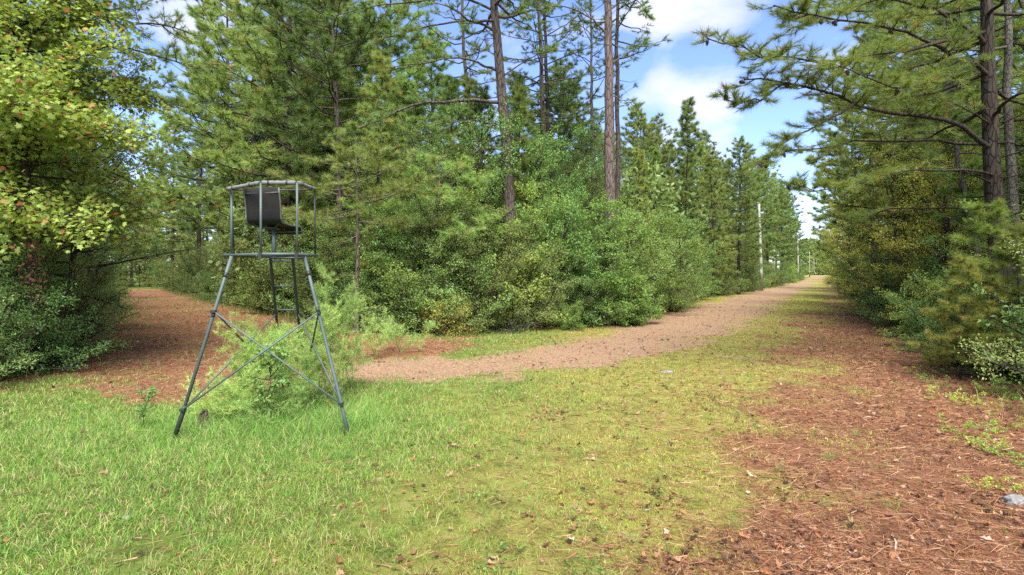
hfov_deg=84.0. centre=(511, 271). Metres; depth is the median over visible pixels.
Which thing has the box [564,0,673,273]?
pine tree
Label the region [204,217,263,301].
broadleaf tree
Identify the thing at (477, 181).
pine tree
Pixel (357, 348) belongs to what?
feathery weed
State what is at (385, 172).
broadleaf tree
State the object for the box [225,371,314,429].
feathery weed
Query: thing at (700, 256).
broadleaf tree
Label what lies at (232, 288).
shrub
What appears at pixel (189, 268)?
shrub
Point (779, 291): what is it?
path
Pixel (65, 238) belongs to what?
broadleaf tree
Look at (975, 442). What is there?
seedling
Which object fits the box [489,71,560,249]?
pine tree
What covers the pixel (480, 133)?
broadleaf tree
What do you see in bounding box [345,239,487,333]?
shrub
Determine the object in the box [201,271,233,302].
shrub
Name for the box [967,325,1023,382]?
shrub
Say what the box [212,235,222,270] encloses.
broadleaf tree
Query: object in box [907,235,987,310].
shrub
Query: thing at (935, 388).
seedling
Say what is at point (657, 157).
pine tree
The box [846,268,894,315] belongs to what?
shrub
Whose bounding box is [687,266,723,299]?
shrub
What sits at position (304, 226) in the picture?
broadleaf tree
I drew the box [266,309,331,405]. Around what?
feathery weed
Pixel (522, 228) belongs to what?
broadleaf tree
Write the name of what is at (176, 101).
pine tree
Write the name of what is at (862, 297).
shrub
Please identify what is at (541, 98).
pine tree
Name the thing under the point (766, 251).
pine tree
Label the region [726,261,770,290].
shrub
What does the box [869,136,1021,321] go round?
broadleaf tree
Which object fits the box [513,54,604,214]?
pine tree
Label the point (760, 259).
utility pole
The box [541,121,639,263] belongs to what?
broadleaf tree
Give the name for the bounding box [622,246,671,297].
shrub
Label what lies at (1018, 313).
shrub
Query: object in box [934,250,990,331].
shrub
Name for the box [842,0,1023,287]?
pine tree
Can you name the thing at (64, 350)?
shrub
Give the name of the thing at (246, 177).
woods
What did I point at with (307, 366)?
feathery weed
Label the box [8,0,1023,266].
sky
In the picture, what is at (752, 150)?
pine tree
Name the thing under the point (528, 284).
shrub
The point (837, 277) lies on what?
shrub
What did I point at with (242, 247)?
shrub
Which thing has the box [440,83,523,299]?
pine tree
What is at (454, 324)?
bare shrub
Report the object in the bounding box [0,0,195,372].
broadleaf tree
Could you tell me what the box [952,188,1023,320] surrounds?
broadleaf tree
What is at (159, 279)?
shrub
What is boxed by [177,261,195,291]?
shrub
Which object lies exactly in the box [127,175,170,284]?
pine tree
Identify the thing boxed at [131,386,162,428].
sapling
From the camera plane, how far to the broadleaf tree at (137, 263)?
84.29 m
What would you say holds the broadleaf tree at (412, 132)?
on the ground at (818, 289)
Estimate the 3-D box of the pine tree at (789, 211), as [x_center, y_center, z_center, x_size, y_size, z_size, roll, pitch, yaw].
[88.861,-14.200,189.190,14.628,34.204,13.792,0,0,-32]
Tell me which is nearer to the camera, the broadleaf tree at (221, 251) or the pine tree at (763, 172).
the broadleaf tree at (221, 251)
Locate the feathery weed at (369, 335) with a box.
[355,311,393,358]
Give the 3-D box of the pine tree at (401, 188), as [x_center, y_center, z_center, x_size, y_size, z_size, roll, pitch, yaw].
[-5.661,-1.508,21.984,5.984,8.205,8.130,0,0,-76]
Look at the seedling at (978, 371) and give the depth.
12.50 m
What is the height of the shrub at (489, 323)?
3.839 m
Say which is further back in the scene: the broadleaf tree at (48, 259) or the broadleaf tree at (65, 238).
the broadleaf tree at (65, 238)
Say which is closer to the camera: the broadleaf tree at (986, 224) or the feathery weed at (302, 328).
the feathery weed at (302, 328)
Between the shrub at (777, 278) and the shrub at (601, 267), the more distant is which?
the shrub at (777, 278)
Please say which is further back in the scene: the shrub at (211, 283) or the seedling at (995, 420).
the shrub at (211, 283)
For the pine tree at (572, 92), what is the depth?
41.47 m
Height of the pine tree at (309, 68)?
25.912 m
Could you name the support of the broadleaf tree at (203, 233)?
on the ground at (818, 289)
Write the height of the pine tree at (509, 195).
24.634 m
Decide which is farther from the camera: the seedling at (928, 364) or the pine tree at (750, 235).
the pine tree at (750, 235)
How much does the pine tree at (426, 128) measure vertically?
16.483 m
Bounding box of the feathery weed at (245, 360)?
[203,350,259,418]
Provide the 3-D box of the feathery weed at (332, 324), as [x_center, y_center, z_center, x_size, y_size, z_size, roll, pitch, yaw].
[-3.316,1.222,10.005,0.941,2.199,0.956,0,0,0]
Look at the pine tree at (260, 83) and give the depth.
58.96 m
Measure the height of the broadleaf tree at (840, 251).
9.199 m
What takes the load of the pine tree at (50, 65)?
on the ground at (818, 289)
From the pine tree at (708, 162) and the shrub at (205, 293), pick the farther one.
the pine tree at (708, 162)
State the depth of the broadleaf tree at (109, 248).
16.69 m
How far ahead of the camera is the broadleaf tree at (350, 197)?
28.61 m
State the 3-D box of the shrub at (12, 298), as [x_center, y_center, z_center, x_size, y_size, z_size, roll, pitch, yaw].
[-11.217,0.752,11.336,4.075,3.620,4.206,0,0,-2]
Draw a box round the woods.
[101,136,845,304]
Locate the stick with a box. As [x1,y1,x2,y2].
[892,536,901,564]
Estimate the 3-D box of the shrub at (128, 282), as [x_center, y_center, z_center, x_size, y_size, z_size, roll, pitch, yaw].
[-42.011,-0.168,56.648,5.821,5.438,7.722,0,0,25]
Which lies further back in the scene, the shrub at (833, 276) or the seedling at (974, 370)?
the shrub at (833, 276)
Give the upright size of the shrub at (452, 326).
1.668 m
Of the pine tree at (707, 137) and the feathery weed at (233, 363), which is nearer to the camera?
the feathery weed at (233, 363)
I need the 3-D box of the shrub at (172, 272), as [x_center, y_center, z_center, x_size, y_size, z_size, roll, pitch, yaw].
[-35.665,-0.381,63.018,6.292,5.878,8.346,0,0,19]
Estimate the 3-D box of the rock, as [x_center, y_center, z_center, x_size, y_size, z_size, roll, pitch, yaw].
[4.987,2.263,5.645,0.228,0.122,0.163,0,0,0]
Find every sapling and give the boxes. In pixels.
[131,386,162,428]
[235,341,291,416]
[904,253,1023,379]
[922,197,1023,376]
[952,221,1023,374]
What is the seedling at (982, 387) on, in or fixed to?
on the ground at (818, 289)
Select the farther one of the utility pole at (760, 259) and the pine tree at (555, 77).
the utility pole at (760, 259)
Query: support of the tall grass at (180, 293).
on the ground at (818, 289)
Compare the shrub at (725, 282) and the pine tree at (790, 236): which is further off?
the pine tree at (790, 236)
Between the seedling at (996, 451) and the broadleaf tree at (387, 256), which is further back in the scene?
the broadleaf tree at (387, 256)
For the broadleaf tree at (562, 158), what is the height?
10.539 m
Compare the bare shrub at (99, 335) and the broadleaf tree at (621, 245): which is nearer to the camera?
the bare shrub at (99, 335)
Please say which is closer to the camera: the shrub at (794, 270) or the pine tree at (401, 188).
the pine tree at (401, 188)
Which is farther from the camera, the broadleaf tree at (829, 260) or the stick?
the broadleaf tree at (829, 260)
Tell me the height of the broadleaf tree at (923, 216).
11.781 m
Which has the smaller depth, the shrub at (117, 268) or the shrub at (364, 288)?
the shrub at (364, 288)
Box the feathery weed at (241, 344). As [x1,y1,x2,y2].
[235,322,305,413]
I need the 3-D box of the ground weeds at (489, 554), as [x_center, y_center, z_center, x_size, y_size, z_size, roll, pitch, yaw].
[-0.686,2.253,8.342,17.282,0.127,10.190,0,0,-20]
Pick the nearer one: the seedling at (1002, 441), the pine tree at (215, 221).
the seedling at (1002, 441)
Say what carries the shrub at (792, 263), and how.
on the ground at (818, 289)
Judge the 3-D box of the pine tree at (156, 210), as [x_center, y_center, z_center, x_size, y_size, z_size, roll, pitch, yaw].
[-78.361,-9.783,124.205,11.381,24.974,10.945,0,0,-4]
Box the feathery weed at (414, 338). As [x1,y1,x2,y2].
[378,307,439,351]
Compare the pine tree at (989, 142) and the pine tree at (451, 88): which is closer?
the pine tree at (989, 142)
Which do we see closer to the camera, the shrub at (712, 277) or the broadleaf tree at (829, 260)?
the shrub at (712, 277)
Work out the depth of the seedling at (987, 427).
8.17 m
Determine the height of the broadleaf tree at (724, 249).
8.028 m
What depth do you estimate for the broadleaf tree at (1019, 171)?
17.97 m
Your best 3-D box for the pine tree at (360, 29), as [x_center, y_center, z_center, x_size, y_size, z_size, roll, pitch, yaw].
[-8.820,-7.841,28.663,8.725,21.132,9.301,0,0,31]
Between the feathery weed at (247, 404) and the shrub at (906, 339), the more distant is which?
the shrub at (906, 339)
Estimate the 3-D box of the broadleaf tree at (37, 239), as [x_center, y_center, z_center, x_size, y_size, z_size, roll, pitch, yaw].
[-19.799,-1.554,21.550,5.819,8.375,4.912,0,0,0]
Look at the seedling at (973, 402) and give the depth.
9.88 m
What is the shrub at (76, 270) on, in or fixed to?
on the ground at (818, 289)
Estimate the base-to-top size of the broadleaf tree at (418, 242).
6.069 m
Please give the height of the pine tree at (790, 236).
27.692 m
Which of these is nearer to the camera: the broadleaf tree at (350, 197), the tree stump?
the tree stump
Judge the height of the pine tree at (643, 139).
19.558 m
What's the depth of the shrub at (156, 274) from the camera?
80.02 m
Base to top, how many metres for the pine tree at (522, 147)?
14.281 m
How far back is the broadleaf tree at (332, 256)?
25.09 m
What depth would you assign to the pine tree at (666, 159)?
51.09 m
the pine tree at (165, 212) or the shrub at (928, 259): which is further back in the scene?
the pine tree at (165, 212)
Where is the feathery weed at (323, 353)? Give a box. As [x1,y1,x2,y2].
[308,331,354,409]
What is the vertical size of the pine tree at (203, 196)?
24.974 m
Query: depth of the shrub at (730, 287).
56.16 m
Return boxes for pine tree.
[0,0,213,171]
[2,0,112,228]
[9,32,136,269]
[67,107,143,264]
[98,162,150,258]
[114,180,152,285]
[123,0,284,282]
[124,124,211,274]
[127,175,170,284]
[132,174,182,257]
[145,64,258,294]
[145,172,176,258]
[157,150,204,245]
[158,0,319,257]
[170,162,221,248]
[173,0,374,311]
[174,192,210,269]
[201,159,222,251]
[206,128,235,269]
[217,76,294,231]
[230,53,302,142]
[233,0,366,248]
[245,18,373,148]
[249,0,420,286]
[259,72,351,263]
[263,126,457,333]
[292,13,420,238]
[294,0,402,208]
[299,84,383,254]
[310,48,431,300]
[314,0,471,252]
[323,0,562,324]
[341,149,502,290]
[362,91,427,265]
[380,64,449,144]
[382,90,457,162]
[391,31,476,229]
[408,0,530,195]
[410,73,494,287]
[418,74,502,296]
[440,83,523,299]
[465,0,604,207]
[479,84,562,276]
[480,91,549,261]
[486,0,602,182]
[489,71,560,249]
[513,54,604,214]
[521,71,614,173]
[529,0,657,322]
[529,83,615,208]
[536,0,647,266]
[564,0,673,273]
[577,125,627,179]
[602,101,676,226]
[615,116,669,195]
[621,146,665,280]
[626,113,692,225]
[629,146,685,282]
[647,143,703,239]
[657,95,724,295]
[661,120,720,242]
[678,142,733,266]
[683,130,736,228]
[686,0,1023,322]
[693,150,745,296]
[695,155,746,265]
[702,153,735,252]
[704,135,779,294]
[711,157,757,273]
[723,163,775,274]
[729,170,768,222]
[730,143,776,267]
[733,167,782,263]
[743,168,785,242]
[744,172,796,265]
[755,154,792,274]
[761,181,800,267]
[764,184,809,262]
[770,198,799,267]
[773,197,800,255]
[780,209,802,261]
[784,192,806,261]
[788,224,808,271]
[798,110,889,288]
[802,1,1018,266]
[804,32,933,274]
[806,146,869,285]
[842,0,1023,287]
[845,0,1023,267]
[887,1,1023,167]
[893,0,1023,296]
[902,0,1023,255]
[929,78,1001,266]
[1013,49,1023,96]
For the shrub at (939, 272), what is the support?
on the ground at (818, 289)
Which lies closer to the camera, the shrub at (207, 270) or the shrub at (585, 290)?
the shrub at (585, 290)
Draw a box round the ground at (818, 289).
[0,273,1023,574]
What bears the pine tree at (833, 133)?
on the ground at (818, 289)
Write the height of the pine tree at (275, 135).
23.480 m
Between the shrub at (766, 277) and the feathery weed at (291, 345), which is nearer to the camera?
the feathery weed at (291, 345)
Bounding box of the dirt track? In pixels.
[0,289,481,406]
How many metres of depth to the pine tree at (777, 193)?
155.29 m
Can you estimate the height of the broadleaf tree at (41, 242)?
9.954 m
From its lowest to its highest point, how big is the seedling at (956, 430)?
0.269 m
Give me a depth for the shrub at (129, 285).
23.14 m
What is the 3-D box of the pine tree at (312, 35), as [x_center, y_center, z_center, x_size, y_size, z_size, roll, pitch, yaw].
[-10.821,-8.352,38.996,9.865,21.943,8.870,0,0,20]
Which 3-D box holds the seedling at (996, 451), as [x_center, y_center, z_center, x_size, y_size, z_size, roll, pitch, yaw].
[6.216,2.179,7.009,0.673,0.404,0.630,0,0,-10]
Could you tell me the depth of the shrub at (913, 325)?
16.94 m
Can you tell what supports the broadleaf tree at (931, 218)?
on the ground at (818, 289)
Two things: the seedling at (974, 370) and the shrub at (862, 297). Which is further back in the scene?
the shrub at (862, 297)
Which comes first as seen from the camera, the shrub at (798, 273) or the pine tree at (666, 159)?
the pine tree at (666, 159)
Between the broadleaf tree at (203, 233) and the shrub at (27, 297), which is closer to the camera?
the shrub at (27, 297)
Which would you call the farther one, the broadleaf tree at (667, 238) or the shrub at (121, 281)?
the shrub at (121, 281)
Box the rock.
[999,494,1023,506]
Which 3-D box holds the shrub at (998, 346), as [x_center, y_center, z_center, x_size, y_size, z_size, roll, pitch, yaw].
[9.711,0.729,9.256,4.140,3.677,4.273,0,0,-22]
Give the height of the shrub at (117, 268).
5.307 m
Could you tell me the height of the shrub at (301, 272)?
4.830 m
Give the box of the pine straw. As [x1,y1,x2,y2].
[0,308,1023,574]
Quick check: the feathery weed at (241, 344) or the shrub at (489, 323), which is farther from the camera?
the shrub at (489, 323)
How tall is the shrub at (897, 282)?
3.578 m
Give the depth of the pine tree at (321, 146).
35.22 m
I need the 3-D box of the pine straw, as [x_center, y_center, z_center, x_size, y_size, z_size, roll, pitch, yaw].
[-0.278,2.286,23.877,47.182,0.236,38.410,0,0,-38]
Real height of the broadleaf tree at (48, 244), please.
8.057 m
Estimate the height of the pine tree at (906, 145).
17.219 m
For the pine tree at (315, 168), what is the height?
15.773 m
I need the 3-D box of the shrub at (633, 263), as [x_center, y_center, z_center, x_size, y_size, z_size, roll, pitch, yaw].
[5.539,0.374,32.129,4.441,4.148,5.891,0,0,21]
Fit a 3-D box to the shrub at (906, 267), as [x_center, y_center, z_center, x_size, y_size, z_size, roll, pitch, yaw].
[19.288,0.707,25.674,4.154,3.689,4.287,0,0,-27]
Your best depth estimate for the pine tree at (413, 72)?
32.10 m
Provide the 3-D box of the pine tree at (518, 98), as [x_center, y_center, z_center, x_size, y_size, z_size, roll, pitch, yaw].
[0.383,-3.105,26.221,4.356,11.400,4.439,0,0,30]
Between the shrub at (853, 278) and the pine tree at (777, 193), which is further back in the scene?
the pine tree at (777, 193)
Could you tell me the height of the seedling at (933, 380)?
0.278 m
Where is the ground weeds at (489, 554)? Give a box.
[0,354,690,574]
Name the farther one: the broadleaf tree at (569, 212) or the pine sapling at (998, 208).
the broadleaf tree at (569, 212)
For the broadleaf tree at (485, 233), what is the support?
on the ground at (818, 289)
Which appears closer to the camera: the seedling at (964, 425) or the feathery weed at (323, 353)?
the seedling at (964, 425)
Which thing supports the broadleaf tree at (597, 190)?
on the ground at (818, 289)
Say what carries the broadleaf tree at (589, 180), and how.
on the ground at (818, 289)
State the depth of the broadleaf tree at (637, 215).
25.74 m
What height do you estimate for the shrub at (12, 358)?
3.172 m
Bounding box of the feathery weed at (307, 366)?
[267,331,329,414]
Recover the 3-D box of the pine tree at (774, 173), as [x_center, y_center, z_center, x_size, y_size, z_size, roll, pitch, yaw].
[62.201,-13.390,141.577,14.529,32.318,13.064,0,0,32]
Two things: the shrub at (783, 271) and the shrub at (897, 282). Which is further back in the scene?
the shrub at (783, 271)
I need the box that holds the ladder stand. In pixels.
[172,180,349,438]
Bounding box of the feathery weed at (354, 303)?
[311,260,367,396]
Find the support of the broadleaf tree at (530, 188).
on the ground at (818, 289)
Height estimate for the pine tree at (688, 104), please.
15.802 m
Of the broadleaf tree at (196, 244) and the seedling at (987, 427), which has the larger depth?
the broadleaf tree at (196, 244)
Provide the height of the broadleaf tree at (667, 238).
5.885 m
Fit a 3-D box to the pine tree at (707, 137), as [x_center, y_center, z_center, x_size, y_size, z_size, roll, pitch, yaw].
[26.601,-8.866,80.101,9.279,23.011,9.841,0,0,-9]
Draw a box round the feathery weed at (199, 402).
[170,372,260,417]
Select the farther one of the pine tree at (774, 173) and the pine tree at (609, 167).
the pine tree at (774, 173)
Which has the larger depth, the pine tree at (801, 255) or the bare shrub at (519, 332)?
the pine tree at (801, 255)
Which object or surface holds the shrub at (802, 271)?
on the ground at (818, 289)
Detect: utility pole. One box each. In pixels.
[758,202,762,290]
[797,240,798,270]
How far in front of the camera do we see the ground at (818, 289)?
6.36 m
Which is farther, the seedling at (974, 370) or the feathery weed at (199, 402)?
the seedling at (974, 370)
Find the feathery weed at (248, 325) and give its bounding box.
[224,311,275,407]
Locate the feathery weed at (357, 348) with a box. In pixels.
[334,330,372,385]
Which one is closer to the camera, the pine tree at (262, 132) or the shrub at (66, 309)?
the shrub at (66, 309)
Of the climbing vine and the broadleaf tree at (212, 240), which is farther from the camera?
the broadleaf tree at (212, 240)
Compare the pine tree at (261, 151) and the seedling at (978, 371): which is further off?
the pine tree at (261, 151)
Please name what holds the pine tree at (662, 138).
on the ground at (818, 289)
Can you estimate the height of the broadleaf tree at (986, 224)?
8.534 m
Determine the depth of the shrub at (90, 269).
18.20 m
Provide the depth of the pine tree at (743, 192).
117.92 m
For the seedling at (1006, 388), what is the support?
on the ground at (818, 289)
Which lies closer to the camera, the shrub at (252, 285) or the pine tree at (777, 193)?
the shrub at (252, 285)
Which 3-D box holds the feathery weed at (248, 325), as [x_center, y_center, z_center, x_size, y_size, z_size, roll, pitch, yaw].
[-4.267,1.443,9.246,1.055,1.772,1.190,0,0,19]
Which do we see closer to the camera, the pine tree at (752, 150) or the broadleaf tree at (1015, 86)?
the broadleaf tree at (1015, 86)
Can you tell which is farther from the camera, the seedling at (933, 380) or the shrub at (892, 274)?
the shrub at (892, 274)
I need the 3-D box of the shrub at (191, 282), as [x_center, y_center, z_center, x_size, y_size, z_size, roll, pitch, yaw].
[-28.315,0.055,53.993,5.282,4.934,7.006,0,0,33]
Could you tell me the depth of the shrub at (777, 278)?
84.69 m
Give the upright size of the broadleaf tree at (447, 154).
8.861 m
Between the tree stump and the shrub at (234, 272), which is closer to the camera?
the tree stump
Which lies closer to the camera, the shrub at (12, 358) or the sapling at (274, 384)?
the sapling at (274, 384)
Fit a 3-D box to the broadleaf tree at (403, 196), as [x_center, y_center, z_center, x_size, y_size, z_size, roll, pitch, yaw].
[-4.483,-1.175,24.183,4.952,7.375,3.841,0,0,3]
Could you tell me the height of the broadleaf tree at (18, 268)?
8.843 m
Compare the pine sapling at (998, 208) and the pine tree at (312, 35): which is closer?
the pine sapling at (998, 208)
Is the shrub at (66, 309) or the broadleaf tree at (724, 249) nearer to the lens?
the shrub at (66, 309)
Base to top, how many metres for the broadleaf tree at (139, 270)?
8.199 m
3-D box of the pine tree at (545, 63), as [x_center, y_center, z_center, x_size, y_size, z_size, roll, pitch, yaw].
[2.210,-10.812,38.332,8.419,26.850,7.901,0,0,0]
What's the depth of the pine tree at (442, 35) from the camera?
32.82 m
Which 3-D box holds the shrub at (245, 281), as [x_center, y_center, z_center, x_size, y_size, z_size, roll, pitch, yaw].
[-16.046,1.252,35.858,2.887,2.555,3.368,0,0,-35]
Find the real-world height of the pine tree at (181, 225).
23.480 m
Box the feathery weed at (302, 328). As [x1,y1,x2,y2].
[263,301,340,403]
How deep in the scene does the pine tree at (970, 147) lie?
32.57 m
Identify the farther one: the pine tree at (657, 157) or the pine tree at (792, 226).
the pine tree at (792, 226)
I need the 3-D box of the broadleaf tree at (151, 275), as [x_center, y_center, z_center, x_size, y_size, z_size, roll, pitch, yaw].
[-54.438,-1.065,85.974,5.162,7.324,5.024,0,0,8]
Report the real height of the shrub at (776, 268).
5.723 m
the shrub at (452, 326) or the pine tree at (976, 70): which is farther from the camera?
the pine tree at (976, 70)
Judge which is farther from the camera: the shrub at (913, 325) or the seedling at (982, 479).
the shrub at (913, 325)
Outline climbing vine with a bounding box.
[18,188,46,375]
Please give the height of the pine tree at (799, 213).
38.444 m
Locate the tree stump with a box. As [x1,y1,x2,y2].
[198,409,209,428]
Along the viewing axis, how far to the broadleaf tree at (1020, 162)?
19.96 m
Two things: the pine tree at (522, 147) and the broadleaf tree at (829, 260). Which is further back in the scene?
the broadleaf tree at (829, 260)
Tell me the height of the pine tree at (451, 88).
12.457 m
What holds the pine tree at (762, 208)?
on the ground at (818, 289)
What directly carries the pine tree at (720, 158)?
on the ground at (818, 289)
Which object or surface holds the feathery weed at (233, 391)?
on the ground at (818, 289)
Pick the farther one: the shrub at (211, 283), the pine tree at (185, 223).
the pine tree at (185, 223)
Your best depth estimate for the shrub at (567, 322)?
22.43 m
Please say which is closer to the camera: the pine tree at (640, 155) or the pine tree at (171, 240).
the pine tree at (640, 155)
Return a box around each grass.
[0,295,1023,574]
[0,355,909,574]
[1,280,1023,416]
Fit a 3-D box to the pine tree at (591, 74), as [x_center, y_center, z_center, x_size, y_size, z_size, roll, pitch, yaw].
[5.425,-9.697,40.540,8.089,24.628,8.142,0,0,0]
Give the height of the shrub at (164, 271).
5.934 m
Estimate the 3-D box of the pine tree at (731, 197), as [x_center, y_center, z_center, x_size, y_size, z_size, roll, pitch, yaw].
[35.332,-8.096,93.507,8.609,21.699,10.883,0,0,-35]
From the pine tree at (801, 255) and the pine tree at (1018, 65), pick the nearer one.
the pine tree at (1018, 65)
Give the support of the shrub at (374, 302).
on the ground at (818, 289)
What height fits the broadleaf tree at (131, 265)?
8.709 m
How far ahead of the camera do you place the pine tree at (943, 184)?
18.16 m
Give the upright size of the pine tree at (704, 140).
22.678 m
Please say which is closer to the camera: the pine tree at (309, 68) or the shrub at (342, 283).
the shrub at (342, 283)
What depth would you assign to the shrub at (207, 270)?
47.99 m
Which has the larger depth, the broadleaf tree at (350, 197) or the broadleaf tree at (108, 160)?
the broadleaf tree at (350, 197)
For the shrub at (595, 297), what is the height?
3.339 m
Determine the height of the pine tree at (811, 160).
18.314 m
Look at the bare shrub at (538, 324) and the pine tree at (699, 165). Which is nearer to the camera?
the bare shrub at (538, 324)
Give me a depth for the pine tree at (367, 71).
35.60 m
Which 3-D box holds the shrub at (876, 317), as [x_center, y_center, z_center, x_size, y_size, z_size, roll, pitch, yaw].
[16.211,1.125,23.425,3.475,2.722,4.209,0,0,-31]
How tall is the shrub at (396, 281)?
3.524 m
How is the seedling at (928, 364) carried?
on the ground at (818, 289)
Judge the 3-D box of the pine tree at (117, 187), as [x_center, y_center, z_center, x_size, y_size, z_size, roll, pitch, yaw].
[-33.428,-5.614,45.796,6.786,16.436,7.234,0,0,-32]
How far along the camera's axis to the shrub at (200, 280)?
50.55 m
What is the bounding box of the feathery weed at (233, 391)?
[211,354,270,422]
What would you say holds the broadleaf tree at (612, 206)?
on the ground at (818, 289)
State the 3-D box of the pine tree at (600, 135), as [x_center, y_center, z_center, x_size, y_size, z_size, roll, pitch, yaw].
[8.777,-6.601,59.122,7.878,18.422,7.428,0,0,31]
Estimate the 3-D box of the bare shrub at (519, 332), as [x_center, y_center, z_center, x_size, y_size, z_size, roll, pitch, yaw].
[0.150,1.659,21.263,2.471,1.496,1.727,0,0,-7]
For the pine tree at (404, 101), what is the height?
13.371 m
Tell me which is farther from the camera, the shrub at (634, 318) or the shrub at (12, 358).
the shrub at (634, 318)
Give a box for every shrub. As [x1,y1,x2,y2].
[0,217,63,383]
[0,231,113,332]
[0,240,100,375]
[0,281,111,377]
[5,242,138,363]
[6,230,121,313]
[7,249,141,346]
[8,273,58,314]
[55,251,145,323]
[71,305,128,352]
[98,246,131,287]
[99,253,129,283]
[105,287,156,317]
[107,275,133,289]
[138,245,208,289]
[140,247,209,289]
[145,259,174,286]
[149,252,186,280]
[151,244,208,291]
[157,244,222,294]
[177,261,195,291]
[180,246,221,295]
[186,263,222,291]
[188,248,234,294]
[194,270,222,299]
[196,270,231,301]
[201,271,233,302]
[220,227,327,313]
[222,245,266,298]
[223,271,246,303]
[232,272,266,307]
[239,266,273,308]
[249,232,306,302]
[265,223,376,319]
[269,248,364,316]
[279,273,348,323]
[307,248,388,325]
[321,271,403,329]
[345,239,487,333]
[346,248,473,336]
[352,287,401,328]
[401,247,522,330]
[410,293,482,337]
[424,237,535,332]
[435,311,471,335]
[460,241,569,330]
[482,240,586,330]
[488,297,549,333]
[517,307,559,330]
[518,239,605,322]
[548,252,643,326]
[552,265,604,314]
[552,299,587,330]
[578,246,649,314]
[592,305,622,325]
[593,256,665,326]
[595,246,651,285]
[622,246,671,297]
[624,259,666,305]
[648,250,705,311]
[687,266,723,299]
[688,271,723,296]
[701,245,754,293]
[704,251,745,295]
[723,277,744,294]
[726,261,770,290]
[727,248,774,291]
[731,265,775,286]
[740,257,767,285]
[750,257,796,286]
[762,256,796,284]
[762,261,797,279]
[765,264,791,284]
[776,264,800,282]
[784,262,801,280]
[794,267,808,279]
[796,265,807,280]
[823,255,838,285]
[825,251,869,286]
[829,245,878,287]
[836,255,869,298]
[836,255,882,305]
[839,237,938,313]
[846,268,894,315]
[854,271,941,327]
[865,258,959,324]
[872,277,959,338]
[875,249,957,305]
[880,246,981,317]
[880,279,1023,370]
[882,282,982,351]
[906,243,990,323]
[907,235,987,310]
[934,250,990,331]
[953,316,1023,372]
[954,233,1023,399]
[958,257,1023,384]
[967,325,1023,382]
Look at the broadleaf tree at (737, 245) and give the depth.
88.74 m
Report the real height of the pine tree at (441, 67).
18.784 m
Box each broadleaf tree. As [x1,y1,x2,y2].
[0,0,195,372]
[0,31,205,346]
[0,64,61,284]
[0,89,132,324]
[5,151,69,285]
[6,94,186,332]
[6,179,69,262]
[7,241,59,261]
[17,176,95,281]
[111,228,141,279]
[114,230,146,286]
[118,239,154,286]
[130,242,168,286]
[134,224,181,276]
[182,233,212,258]
[184,226,221,269]
[203,226,222,260]
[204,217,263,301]
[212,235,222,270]
[247,215,331,313]
[270,181,368,279]
[282,208,373,314]
[302,169,367,265]
[317,159,395,271]
[341,125,436,274]
[343,193,447,330]
[358,163,457,290]
[362,113,464,270]
[377,185,487,321]
[396,127,506,291]
[400,132,531,297]
[404,93,557,294]
[421,192,523,313]
[479,177,587,306]
[482,217,566,323]
[484,124,599,277]
[499,119,603,266]
[519,190,620,325]
[529,149,603,271]
[531,174,591,280]
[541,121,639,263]
[551,162,621,269]
[552,190,657,323]
[581,197,678,319]
[584,216,641,269]
[622,208,712,313]
[643,209,725,306]
[690,234,707,282]
[703,235,740,275]
[728,221,749,262]
[806,207,861,284]
[808,191,879,299]
[815,162,926,309]
[820,125,978,295]
[853,119,1023,266]
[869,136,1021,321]
[889,159,982,268]
[919,103,1023,271]
[929,156,1023,256]
[943,123,1023,247]
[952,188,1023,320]
[969,78,1023,242]
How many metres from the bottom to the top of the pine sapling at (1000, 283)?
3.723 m
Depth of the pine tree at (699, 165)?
59.36 m
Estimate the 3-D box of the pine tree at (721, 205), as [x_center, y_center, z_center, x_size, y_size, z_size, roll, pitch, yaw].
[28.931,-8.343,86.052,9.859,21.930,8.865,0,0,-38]
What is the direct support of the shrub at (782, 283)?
on the ground at (818, 289)
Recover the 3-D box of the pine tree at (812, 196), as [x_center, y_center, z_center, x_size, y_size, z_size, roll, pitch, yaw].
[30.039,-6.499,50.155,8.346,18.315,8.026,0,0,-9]
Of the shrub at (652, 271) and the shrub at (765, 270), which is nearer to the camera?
the shrub at (652, 271)
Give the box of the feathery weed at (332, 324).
[294,281,351,401]
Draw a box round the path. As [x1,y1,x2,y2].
[310,275,820,383]
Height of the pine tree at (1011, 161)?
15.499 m
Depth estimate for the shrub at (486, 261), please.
21.43 m
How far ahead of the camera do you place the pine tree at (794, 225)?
203.23 m
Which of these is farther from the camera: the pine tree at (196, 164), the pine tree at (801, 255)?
the pine tree at (801, 255)
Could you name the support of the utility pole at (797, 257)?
on the ground at (818, 289)
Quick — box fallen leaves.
[3,302,1023,574]
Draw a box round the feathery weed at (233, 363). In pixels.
[212,319,274,413]
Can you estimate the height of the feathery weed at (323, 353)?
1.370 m
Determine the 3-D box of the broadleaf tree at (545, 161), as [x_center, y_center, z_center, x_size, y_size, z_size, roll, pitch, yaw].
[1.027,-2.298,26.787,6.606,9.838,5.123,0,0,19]
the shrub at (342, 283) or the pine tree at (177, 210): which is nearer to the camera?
the shrub at (342, 283)
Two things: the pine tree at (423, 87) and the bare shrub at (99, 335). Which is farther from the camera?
the pine tree at (423, 87)
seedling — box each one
[902,365,936,374]
[914,356,947,368]
[914,373,950,385]
[924,384,968,400]
[934,413,975,434]
[939,359,978,373]
[945,391,1004,410]
[946,423,983,437]
[953,365,1007,379]
[953,428,1002,448]
[957,475,1023,494]
[969,420,1007,431]
[970,432,1023,457]
[972,380,1016,396]
[975,438,1023,465]
[979,410,1023,429]
[985,466,1023,489]
[989,375,1023,400]

